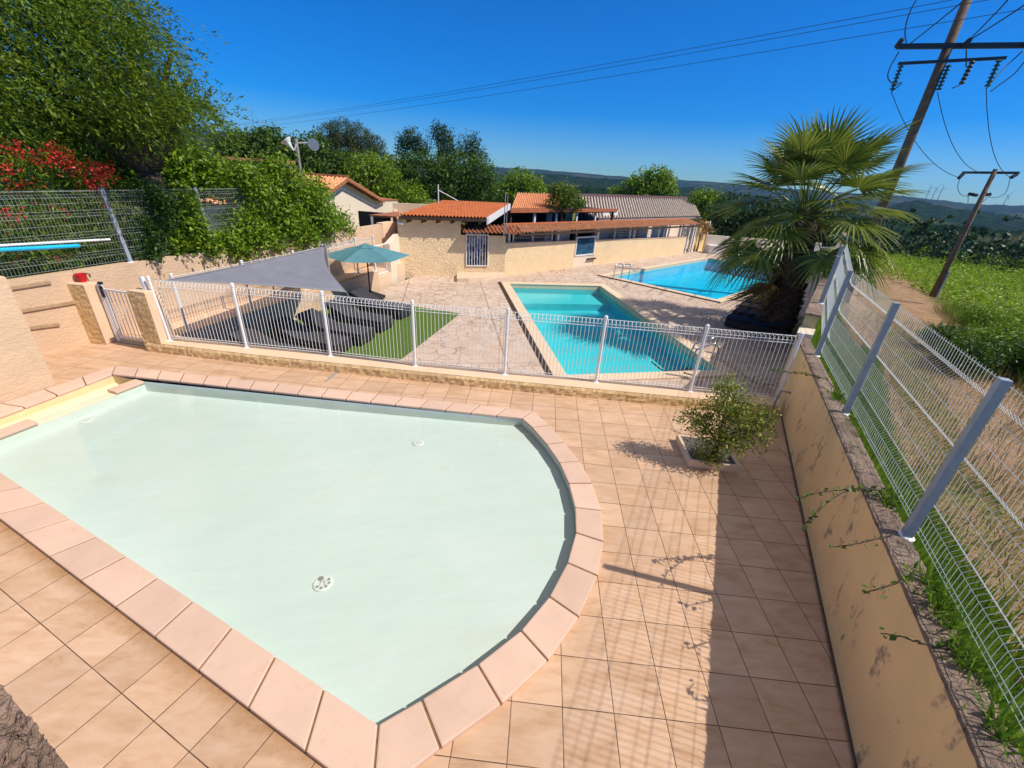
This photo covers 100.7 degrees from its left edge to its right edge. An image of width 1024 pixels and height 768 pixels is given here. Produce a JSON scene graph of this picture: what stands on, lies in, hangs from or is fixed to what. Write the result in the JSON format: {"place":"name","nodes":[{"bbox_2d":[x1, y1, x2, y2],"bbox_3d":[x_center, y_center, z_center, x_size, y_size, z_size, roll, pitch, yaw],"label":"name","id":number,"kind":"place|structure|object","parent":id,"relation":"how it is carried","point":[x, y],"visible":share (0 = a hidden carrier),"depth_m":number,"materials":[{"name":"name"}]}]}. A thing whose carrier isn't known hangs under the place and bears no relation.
{"place":"outdoors","nodes":[
{"label":"outdoors","id":0,"kind":"place"},
{"bbox_2d":[0,227,160,382],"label":"garden ground","id":1,"kind":"structure","parent":0,"point":[7,271],"depth_m":9.68,"materials":[{"name":"soil"}]},
{"bbox_2d":[0,123,148,276],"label":"oleander","id":2,"kind":"object","parent":1,"relation":"on","point":[35,176],"visible":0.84,"depth_m":8.59,"materials":[{"name":"green plant"}]},
{"bbox_2d":[0,104,189,235],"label":"dark tree","id":3,"kind":"object","parent":1,"relation":"on","point":[109,159],"visible":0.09,"depth_m":10.92,"materials":[{"name":"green plant"}]},
{"bbox_2d":[0,0,265,252],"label":"tall tree","id":4,"kind":"object","parent":1,"relation":"on","point":[138,127],"visible":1,"depth_m":8.47,"materials":[{"name":"green plant"}]},
{"bbox_2d":[120,174,184,268],"bbox_3d":[-8.345,-3.699,9.817,1.246,2.083,1.439,4,26,0],"label":"hedge bush","id":5,"kind":"object","parent":1,"relation":"on","point":[158,205],"visible":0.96,"depth_m":9.69,"materials":[{"name":"green plant"}]},
{"bbox_2d":[92,135,230,207],"bbox_3d":[-9.966,-5.781,12.481,3.611,2.987,2.017,-20,35,-39],"label":"yellow shrub","id":6,"kind":"object","parent":1,"relation":"on","point":[181,176],"visible":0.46,"depth_m":12.18,"materials":[{"name":"green plant"}]},
{"bbox_2d":[7,220,396,356],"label":"retaining wall","id":7,"kind":"structure","parent":1,"relation":"on","point":[46,304],"depth_m":9.50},
{"bbox_2d":[0,187,274,277],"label":"fence","id":8,"kind":"object","parent":7,"relation":"on","point":[112,216],"visible":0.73,"depth_m":8.89,"materials":[{"name":"metal"}]},
{"bbox_2d":[0,238,110,251],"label":"pool net poles","id":9,"kind":"object","parent":8,"relation":"attached to","point":[8,249],"visible":1,"depth_m":7.95,"materials":[{"name":"teal plastic"}]},
{"bbox_2d":[151,182,276,267],"bbox_3d":[-8.089,-4.163,11.389,1.935,2.323,3.417,13,28,18],"label":"hedge bush","id":10,"kind":"object","parent":1,"relation":"on","point":[195,236],"visible":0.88,"depth_m":10.96,"materials":[{"name":"green plant"}]},
{"bbox_2d":[224,157,297,212],"bbox_3d":[-9.401,-7.270,16.129,2.140,2.282,1.420,0,27,-8],"label":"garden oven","id":11,"kind":"object","parent":1,"relation":"on","point":[250,159],"visible":0.18,"depth_m":15.13,"materials":[{"name":"tile"}]},
{"bbox_2d":[201,146,360,255],"bbox_3d":[-7.205,-5.955,13.886,3.046,3.371,5.213,4,26,0],"label":"hedge bush","id":12,"kind":"object","parent":1,"relation":"on","point":[309,217],"visible":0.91,"depth_m":12.77,"materials":[{"name":"green plant"}]},
{"bbox_2d":[117,262,405,379],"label":"path","id":13,"kind":"structure","parent":0,"point":[401,271],"depth_m":12.69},
{"bbox_2d":[175,270,379,342],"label":"walkway wall","id":14,"kind":"structure","parent":13,"relation":"on","point":[348,285],"depth_m":12.25,"materials":[{"name":"stone"}]},
{"bbox_2d":[169,235,376,330],"bbox_3d":[-6.586,-3.471,13.049,0.424,1.325,7.910,10,27,14],"label":"walkway fence","id":15,"kind":"object","parent":14,"relation":"on","point":[178,298],"visible":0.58,"depth_m":11.22,"materials":[{"name":"metal"}]},
{"bbox_2d":[323,244,329,270],"bbox_3d":[-6.060,-3.901,13.957,0.100,1.351,0.080,4,26,0],"label":"sail post","id":16,"kind":"object","parent":14,"relation":"on","point":[326,255],"visible":0.52,"depth_m":13.81,"materials":[{"name":"grey metal"}]},
{"bbox_2d":[150,245,357,311],"bbox_3d":[-6.509,-2.932,11.175,3.855,1.003,5.329,-10,29,-25],"label":"shade sail","id":17,"kind":"object","parent":16,"relation":"attached to","point":[307,269],"visible":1,"depth_m":10.48,"materials":[{"name":"fabric"}]},
{"bbox_2d":[378,233,399,290],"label":"end wall","id":18,"kind":"structure","parent":13,"relation":"on","point":[389,278],"depth_m":17.58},
{"bbox_2d":[0,199,719,238],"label":"yard","id":19,"kind":"structure","parent":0,"point":[434,200],"depth_m":33.27,"materials":[{"name":"plant"}]},
{"bbox_2d":[202,121,300,170],"bbox_3d":[-19.947,-16.550,32.952,7.009,6.984,4.565,-7,28,-20],"label":"leafy tree","id":20,"kind":"object","parent":19,"relation":"on","point":[270,139],"visible":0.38,"depth_m":31.68,"materials":[{"name":"green plant"}]},
{"bbox_2d":[141,173,384,232],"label":"house","id":21,"kind":"structure","parent":19,"relation":"on","point":[348,191],"depth_m":26.66,"materials":[{"name":"paint"}]},
{"bbox_2d":[279,126,373,178],"bbox_3d":[-15.875,-17.742,35.856,8.056,7.004,5.346,4,26,0],"label":"leafy tree","id":22,"kind":"object","parent":19,"relation":"on","point":[322,159],"visible":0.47,"depth_m":34.25,"materials":[{"name":"green plant"}]},
{"bbox_2d":[315,114,388,161],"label":"pine","id":23,"kind":"object","parent":19,"relation":"on","point":[348,139],"visible":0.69,"depth_m":50.33,"materials":[{"name":"green plant"}]},
{"bbox_2d":[358,211,398,226],"bbox_3d":[-6.345,-6.878,20.471,3.110,2.651,2.220,8,27,8],"label":"carport","id":24,"kind":"object","parent":19,"relation":"on","point":[366,218],"visible":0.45,"depth_m":20.92,"materials":[{"name":"tile"}]},
{"bbox_2d":[373,197,398,212],"bbox_3d":[-10.725,-12.985,32.693,3.050,2.453,2.743,25,33,36],"label":"annex","id":25,"kind":"object","parent":19,"relation":"on","point":[385,207],"visible":0.14,"depth_m":31.67,"materials":[{"name":"paint"}]},
{"bbox_2d":[338,147,433,203],"bbox_3d":[-10.303,-16.154,34.892,7.573,5.656,4.155,-1,27,-8],"label":"leafy tree","id":26,"kind":"object","parent":19,"relation":"on","point":[381,173],"visible":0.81,"depth_m":34.17,"materials":[{"name":"green plant"}]},
{"bbox_2d":[374,144,502,203],"bbox_3d":[-6.835,-18.618,39.215,12.380,6.628,5.443,-1,27,-9],"label":"oak","id":27,"kind":"object","parent":19,"relation":"on","point":[469,184],"visible":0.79,"depth_m":38.31,"materials":[{"name":"green plant"}]},
{"bbox_2d":[392,118,490,186],"bbox_3d":[-6.676,-20.476,40.730,9.050,8.612,3.137,0,27,-8],"label":"oak","id":28,"kind":"object","parent":19,"relation":"on","point":[446,143],"visible":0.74,"depth_m":39.24,"materials":[{"name":"green plant"}]},
{"bbox_2d":[487,164,548,203],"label":"round tree","id":29,"kind":"object","parent":19,"relation":"on","point":[516,184],"visible":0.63,"depth_m":51.70,"materials":[{"name":"green plant"}]},
{"bbox_2d":[573,193,701,236],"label":"barn","id":30,"kind":"structure","parent":19,"relation":"on","point":[632,207],"depth_m":37.41,"materials":[{"name":"grey metal"}]},
{"bbox_2d":[607,163,681,195],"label":"round tree","id":31,"kind":"object","parent":19,"relation":"on","point":[660,183],"visible":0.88,"depth_m":52.99,"materials":[{"name":"green plant"}]},
{"bbox_2d":[684,184,733,230],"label":"round tree","id":32,"kind":"object","parent":19,"relation":"on","point":[699,199],"visible":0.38,"depth_m":43.48,"materials":[{"name":"green plant"}]},
{"bbox_2d":[702,183,856,249],"bbox_3d":[22.709,-14.025,36.515,11.982,5.416,5.496,16,29,24],"label":"dark tree","id":33,"kind":"object","parent":19,"relation":"on","point":[729,225],"visible":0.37,"depth_m":36.35,"materials":[{"name":"green plant"}]},
{"bbox_2d":[265,298,459,359],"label":"artificial grass","id":34,"kind":"structure","parent":0,"point":[432,320],"depth_m":12.30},
{"bbox_2d":[226,326,317,351],"bbox_3d":[-5.683,-0.852,10.124,2.010,0.653,0.698,10,27,13],"label":"sun lounger","id":35,"kind":"object","parent":34,"relation":"on","point":[255,338],"visible":0.35,"depth_m":10.17,"materials":[{"name":"wicker"}]},
{"bbox_2d":[266,316,350,353],"bbox_3d":[-5.255,-1.248,10.979,2.010,0.653,0.698,10,27,14],"label":"sun lounger","id":36,"kind":"object","parent":34,"relation":"on","point":[332,339],"visible":0.69,"depth_m":10.83,"materials":[{"name":"wicker"}]},
{"bbox_2d":[295,308,374,345],"bbox_3d":[-4.878,-1.586,11.708,2.010,0.653,0.698,10,27,12],"label":"sun lounger","id":37,"kind":"object","parent":34,"relation":"on","point":[353,333],"visible":0.73,"depth_m":11.53,"materials":[{"name":"wicker"}]},
{"bbox_2d":[321,298,393,332],"bbox_3d":[-4.628,-2.077,12.732,2.010,0.653,0.698,11,27,15],"label":"sun lounger","id":38,"kind":"object","parent":34,"relation":"on","point":[369,318],"visible":0.71,"depth_m":12.56,"materials":[{"name":"wicker"}]},
{"bbox_2d":[328,243,408,299],"bbox_3d":[-5.107,-3.974,15.072,2.780,1.979,2.916,4,26,0],"label":"parasol","id":39,"kind":"object","parent":34,"relation":"on","point":[365,253],"visible":0.95,"depth_m":14.30,"materials":[{"name":"teal fabric"}]},
{"bbox_2d":[348,288,410,319],"bbox_3d":[-4.328,-2.651,13.930,2.010,0.653,0.698,12,28,17],"label":"sun lounger","id":40,"kind":"object","parent":34,"relation":"on","point":[361,293],"visible":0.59,"depth_m":13.77,"materials":[{"name":"wicker"}]},
{"bbox_2d":[0,333,857,767],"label":"tiled deck","id":41,"kind":"structure","parent":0,"point":[698,635],"depth_m":3.70,"materials":[{"name":"tile"}]},
{"bbox_2d":[0,276,55,403],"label":"side wall","id":42,"kind":"structure","parent":41,"relation":"on","point":[24,370],"depth_m":6.71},
{"bbox_2d":[0,684,68,767],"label":"stone ledge","id":43,"kind":"object","parent":41,"relation":"on","point":[24,743],"visible":1,"depth_m":1.43,"materials":[{"name":"stone"}]},
{"bbox_2d":[67,281,116,344],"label":"gate pillar","id":44,"kind":"structure","parent":41,"relation":"on","point":[89,305],"depth_m":8.68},
{"bbox_2d":[73,273,90,281],"bbox_3d":[-8.653,-2.144,8.550,0.233,0.155,0.198,-16,32,-34],"label":"pot","id":45,"kind":"object","parent":44,"relation":"on","point":[80,277],"depth_m":8.51,"materials":[{"name":"red plastic"}]},
{"bbox_2d":[95,282,144,345],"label":"gate","id":46,"kind":"structure","parent":41,"relation":"on","point":[105,299],"depth_m":8.83,"materials":[{"name":"metal"}]},
{"bbox_2d":[126,287,175,349],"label":"gate pillar","id":47,"kind":"structure","parent":41,"relation":"on","point":[147,316],"depth_m":8.48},
{"bbox_2d":[0,366,602,767],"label":"paddling pool","id":48,"kind":"structure","parent":41,"relation":"in","point":[331,584],"depth_m":4.83,"materials":[{"name":"liquid"}]},
{"bbox_2d":[147,337,778,415],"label":"wall","id":49,"kind":"structure","parent":41,"relation":"on","point":[530,382],"depth_m":8.23,"materials":[{"name":"stone"}]},
{"bbox_2d":[138,276,803,400],"bbox_3d":[-1.124,-0.912,8.109,12.447,1.328,0.284,6,26,4],"label":"pool fence","id":50,"kind":"object","parent":49,"relation":"on","point":[143,283],"visible":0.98,"depth_m":8.06,"materials":[{"name":"metal"}]},
{"bbox_2d":[675,434,740,472],"bbox_3d":[2.962,1.048,6.476,0.751,0.125,0.704,6,26,5],"label":"planter","id":51,"kind":"object","parent":41,"relation":"on","point":[686,442],"visible":0.53,"depth_m":6.29,"materials":[{"name":"concrete"}]},
{"bbox_2d":[672,367,782,470],"bbox_3d":[3.005,0.515,5.936,1.403,1.543,0.802,16,29,24],"label":"bush","id":52,"kind":"object","parent":51,"relation":"in","point":[718,433],"visible":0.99,"depth_m":5.87,"materials":[{"name":"green plant"}]},
{"bbox_2d":[167,237,820,398],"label":"terrace","id":53,"kind":"structure","parent":0,"point":[667,307],"depth_m":15.01,"materials":[{"name":"stone"}]},
{"bbox_2d":[393,200,510,277],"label":"pool house","id":54,"kind":"structure","parent":53,"relation":"on","point":[430,239],"depth_m":18.97,"materials":[{"name":"paint"}]},
{"bbox_2d":[457,272,503,281],"bbox_3d":[-1.403,-4.888,19.488,2.444,0.220,1.232,-4,27,-15],"label":"stone step","id":55,"kind":"object","parent":53,"relation":"on","point":[471,276],"visible":0.83,"depth_m":19.33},
{"bbox_2d":[461,234,505,271],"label":"gate wall","id":56,"kind":"structure","parent":53,"relation":"on","point":[496,254],"depth_m":19.75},
{"bbox_2d":[466,234,488,266],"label":"gate","id":57,"kind":"structure","parent":56,"relation":"attached to","point":[477,249],"depth_m":19.46,"materials":[{"name":"metal"}]},
{"bbox_2d":[467,192,618,241],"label":"terrace roof","id":58,"kind":"structure","parent":53,"relation":"on","point":[528,208],"depth_m":27.94,"materials":[{"name":"tile"}]},
{"bbox_2d":[542,177,589,221],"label":"roof shrub","id":59,"kind":"object","parent":53,"relation":"on","point":[566,198],"visible":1,"depth_m":25.45,"materials":[{"name":"green plant"}]},
{"bbox_2d":[461,218,710,275],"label":"counter building","id":60,"kind":"structure","parent":53,"relation":"on","point":[544,251],"depth_m":23.66,"materials":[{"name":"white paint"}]},
{"bbox_2d":[465,227,486,264],"bbox_3d":[-1.748,-6.245,20.044,1.004,2.316,0.359,-4,27,-15],"label":"tarpaulin","id":61,"kind":"object","parent":60,"relation":"hanging from","point":[470,254],"visible":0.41,"depth_m":20.00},
{"bbox_2d":[574,236,596,255],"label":"window","id":62,"kind":"structure","parent":60,"relation":"in","point":[585,245],"depth_m":23.35,"materials":[{"name":"glass"}]},
{"bbox_2d":[498,281,738,380],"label":"swimming pool","id":63,"kind":"structure","parent":53,"relation":"in","point":[587,301],"depth_m":14.92,"materials":[{"name":"liquid"}]},
{"bbox_2d":[681,337,718,370],"bbox_3d":[5.191,-0.775,11.715,0.904,1.006,0.524,4,26,0],"label":"pool ladder","id":64,"kind":"object","parent":63,"relation":"attached to","point":[715,345],"visible":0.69,"depth_m":11.66,"materials":[{"name":"silver metal"}]},
{"bbox_2d":[597,257,770,302],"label":"swimming pool","id":65,"kind":"structure","parent":53,"relation":"in","point":[687,277],"depth_m":24.79,"materials":[{"name":"blue liquid"}]},
{"bbox_2d":[695,218,713,251],"bbox_3d":[13.805,-10.978,31.097,2.477,2.464,1.065,-16,32,-34],"label":"tree","id":66,"kind":"object","parent":53,"relation":"on","point":[706,227],"visible":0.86,"depth_m":30.94,"materials":[{"name":"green plant"}]},
{"bbox_2d":[706,244,724,253],"bbox_3d":[14.799,-9.855,31.043,1.100,0.600,0.760,4,26,0],"label":"planter box","id":67,"kind":"object","parent":53,"relation":"on","point":[710,248],"visible":0.65,"depth_m":30.81,"materials":[{"name":"white paint"}]},
{"bbox_2d":[724,313,794,338],"bbox_3d":[8.495,-2.140,14.601,2.010,0.653,0.698,21,31,31],"label":"sun lounger","id":68,"kind":"object","parent":53,"relation":"on","point":[743,322],"visible":0.81,"depth_m":14.42,"materials":[{"name":"wicker"}]},
{"bbox_2d":[702,235,821,254],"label":"screen wall","id":69,"kind":"structure","parent":53,"relation":"on","point":[714,239],"depth_m":30.88,"materials":[{"name":"white paint"}]},
{"bbox_2d":[732,307,797,317],"bbox_3d":[9.153,-2.497,15.406,2.010,0.653,0.698,21,31,31],"label":"sun lounger","id":70,"kind":"object","parent":53,"relation":"on","point":[745,313],"visible":0.17,"depth_m":15.54,"materials":[{"name":"black fabric"}]},
{"bbox_2d":[739,303,801,311],"bbox_3d":[9.812,-2.855,16.212,2.010,0.653,0.698,21,31,31],"label":"sun lounger","id":71,"kind":"object","parent":53,"relation":"on","point":[751,307],"visible":0.17,"depth_m":16.28,"materials":[{"name":"black fabric"}]},
{"bbox_2d":[698,103,931,336],"bbox_3d":[9.110,-4.720,13.424,6.100,6.986,6.349,4,26,0],"label":"palm tree","id":72,"kind":"object","parent":53,"relation":"on","point":[816,153],"visible":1,"depth_m":12.35,"materials":[{"name":"green plant"}]},
{"bbox_2d":[0,180,1023,706],"bbox_3d":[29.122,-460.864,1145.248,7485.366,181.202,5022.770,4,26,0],"label":"ground","id":73,"kind":"structure","parent":0,"point":[920,304],"depth_m":10.32,"materials":[{"name":"soil"}]},
{"bbox_2d":[281,137,318,174],"bbox_3d":[-7.906,-6.689,16.613,1.287,5.156,0.384,-16,32,-34],"label":"loudspeaker pole","id":74,"kind":"object","parent":73,"relation":"on","point":[313,144],"visible":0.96,"depth_m":15.67,"materials":[{"name":"grey metal"}]},
{"bbox_2d":[757,196,1023,276],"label":"wood","id":75,"kind":"object","parent":73,"relation":"on","point":[980,248],"visible":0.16,"depth_m":63.53,"materials":[{"name":"green plant"}]},
{"bbox_2d":[773,232,1023,767],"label":"boundary wall","id":76,"kind":"structure","parent":73,"relation":"on","point":[905,700],"depth_m":3.38,"materials":[{"name":"paint"}]},
{"bbox_2d":[770,368,846,400],"bbox_3d":[4.341,-0.038,6.103,0.437,0.199,1.071,-17,33,-36],"label":"creeper","id":77,"kind":"object","parent":76,"relation":"on","point":[802,372],"visible":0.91,"depth_m":6.16,"materials":[{"name":"green plant"}]},
{"bbox_2d":[794,483,901,503],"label":"creeper","id":78,"kind":"object","parent":76,"relation":"attached to","point":[859,487],"visible":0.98,"depth_m":3.90,"materials":[{"name":"green plant"}]},
{"bbox_2d":[801,484,897,530],"bbox_3d":[2.992,1.093,3.848,1.091,0.218,0.235,-5,28,-17],"label":"creeper","id":79,"kind":"object","parent":76,"relation":"attached to","point":[809,521],"visible":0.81,"depth_m":3.78,"materials":[{"name":"green plant"}]},
{"bbox_2d":[828,535,891,548],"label":"creeper","id":80,"kind":"object","parent":76,"relation":"attached to","point":[866,541],"visible":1,"depth_m":3.47,"materials":[{"name":"green plant"}]},
{"bbox_2d":[861,575,910,598],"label":"creeper","id":81,"kind":"object","parent":76,"relation":"attached to","point":[888,585],"visible":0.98,"depth_m":3.06,"materials":[{"name":"green plant"}]},
{"bbox_2d":[879,627,951,649],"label":"creeper","id":82,"kind":"object","parent":76,"relation":"attached to","point":[893,637],"visible":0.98,"depth_m":2.70,"materials":[{"name":"green plant"}]},
{"bbox_2d":[813,244,1023,733],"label":"fence","id":83,"kind":"object","parent":76,"relation":"on","point":[980,417],"visible":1,"depth_m":3.53,"materials":[{"name":"metal"}]},
{"bbox_2d":[826,388,1023,760],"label":"weeds","id":84,"kind":"object","parent":76,"relation":"on","point":[944,605],"visible":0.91,"depth_m":2.71,"materials":[{"name":"green plant"}]},
{"bbox_2d":[803,298,1023,761],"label":"grass","id":85,"kind":"structure","parent":73,"relation":"on","point":[921,550],"depth_m":5.08,"materials":[{"name":"plant"}]},
{"bbox_2d":[830,245,1023,322],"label":"vineyard","id":86,"kind":"object","parent":73,"relation":"on","point":[968,284],"visible":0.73,"depth_m":35.13,"materials":[{"name":"green plant"}]},
{"bbox_2d":[836,293,1023,727],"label":"dry grass","id":87,"kind":"structure","parent":73,"relation":"on","point":[981,438],"depth_m":9.63,"materials":[{"name":"plant"}]},
{"bbox_2d":[842,0,1023,302],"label":"power pole","id":88,"kind":"object","parent":73,"relation":"on","point":[948,45],"visible":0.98,"depth_m":17.32,"materials":[{"name":"wood"}]},
{"bbox_2d":[238,0,950,123],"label":"overhead wire","id":89,"kind":"object","parent":88,"relation":"attached to","point":[662,53],"visible":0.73,"depth_m":22.34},
{"bbox_2d":[224,0,986,126],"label":"overhead wire","id":90,"kind":"object","parent":88,"relation":"attached to","point":[678,55],"visible":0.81,"depth_m":21.87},
{"bbox_2d":[209,9,1023,131],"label":"overhead wire","id":91,"kind":"object","parent":88,"relation":"attached to","point":[705,61],"visible":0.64,"depth_m":21.60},
{"bbox_2d":[891,92,958,177],"bbox_3d":[20.154,-11.801,20.502,8.815,2.895,0.027,-8,29,-23],"label":"span wire","id":92,"kind":"object","parent":88,"relation":"attached to","point":[915,141],"visible":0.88,"depth_m":20.42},
{"bbox_2d":[911,0,964,42],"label":"overhead wire","id":93,"kind":"object","parent":88,"relation":"attached to","point":[939,20],"visible":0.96,"depth_m":14.98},
{"bbox_2d":[937,92,979,172],"bbox_3d":[21.878,-11.960,20.642,9.903,2.541,0.026,-12,30,-29],"label":"span wire","id":94,"kind":"object","parent":88,"relation":"attached to","point":[948,134],"visible":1,"depth_m":19.77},
{"bbox_2d":[971,5,1023,38],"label":"overhead wire","id":95,"kind":"object","parent":88,"relation":"attached to","point":[998,21],"visible":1,"depth_m":14.11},
{"bbox_2d":[986,89,1010,177],"bbox_3d":[22.714,-11.344,19.733,9.828,2.742,0.026,-13,31,-30],"label":"span wire","id":96,"kind":"object","parent":88,"relation":"attached to","point":[989,135],"visible":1,"depth_m":18.81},
{"bbox_2d":[857,242,1023,274],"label":"bushes","id":97,"kind":"object","parent":73,"relation":"on","point":[994,260],"visible":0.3,"depth_m":54.79,"materials":[{"name":"green plant"}]},
{"bbox_2d":[911,319,983,351],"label":"wild shrub","id":98,"kind":"object","parent":73,"relation":"on","point":[944,330],"visible":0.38,"depth_m":15.92,"materials":[{"name":"green plant"}]},
{"bbox_2d":[930,326,1009,381],"bbox_3d":[14.841,-0.905,13.828,2.723,2.048,2.086,-19,34,-38],"label":"wild shrub","id":99,"kind":"object","parent":73,"relation":"on","point":[969,347],"visible":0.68,"depth_m":13.44,"materials":[{"name":"green plant"}]},
{"bbox_2d":[929,169,1019,297],"bbox_3d":[25.549,-8.450,24.329,2.671,6.950,2.265,-21,35,-40],"label":"power pole","id":100,"kind":"object","parent":73,"relation":"on","point":[940,281],"visible":0.99,"depth_m":23.94,"materials":[{"name":"grey paint"}]},
{"bbox_2d":[941,300,1023,385],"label":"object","id":101,"kind":"structure","parent":73,"relation":"on","point":[957,310],"depth_m":21.51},
{"bbox_2d":[945,322,1023,378],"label":"wild shrub","id":102,"kind":"object","parent":73,"relation":"on","point":[980,330],"visible":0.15,"depth_m":14.21,"materials":[{"name":"green plant"}]},
{"bbox_2d":[953,301,1022,331],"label":"wild shrub","id":103,"kind":"object","parent":73,"relation":"on","point":[986,314],"visible":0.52,"depth_m":19.26,"materials":[{"name":"green plant"}]},
{"bbox_2d":[955,328,1023,379],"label":"wild shrub","id":104,"kind":"object","parent":73,"relation":"on","point":[1014,362],"visible":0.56,"depth_m":13.45,"materials":[{"name":"green plant"}]},
{"bbox_2d":[977,314,1023,344],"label":"wild shrub","id":105,"kind":"object","parent":73,"relation":"on","point":[1018,330],"visible":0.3,"depth_m":16.55,"materials":[{"name":"green plant"}]},
{"bbox_2d":[0,0,1023,205],"label":"sky","id":106,"kind":"structure","parent":0,"point":[285,58],"materials":[{"name":"blue"}]},
{"bbox_2d":[178,130,1023,217],"bbox_3d":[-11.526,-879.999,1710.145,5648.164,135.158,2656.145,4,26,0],"label":"hills","id":107,"kind":"structure","parent":0,"point":[1007,210],"depth_m":1618.26,"materials":[{"name":"plant"}]},
{"bbox_2d":[389,170,1023,231],"bbox_3d":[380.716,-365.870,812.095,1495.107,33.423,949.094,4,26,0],"label":"hills","id":108,"kind":"structure","parent":0,"point":[926,211],"depth_m":674.20,"materials":[{"name":"plant"}]},
{"bbox_2d":[472,183,1023,259],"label":"hills","id":109,"kind":"structure","parent":0,"point":[1015,236],"depth_m":264.52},
{"bbox_2d":[883,330,1023,614],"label":"grass","id":110,"kind":"structure","parent":0,"point":[989,493],"depth_m":8.31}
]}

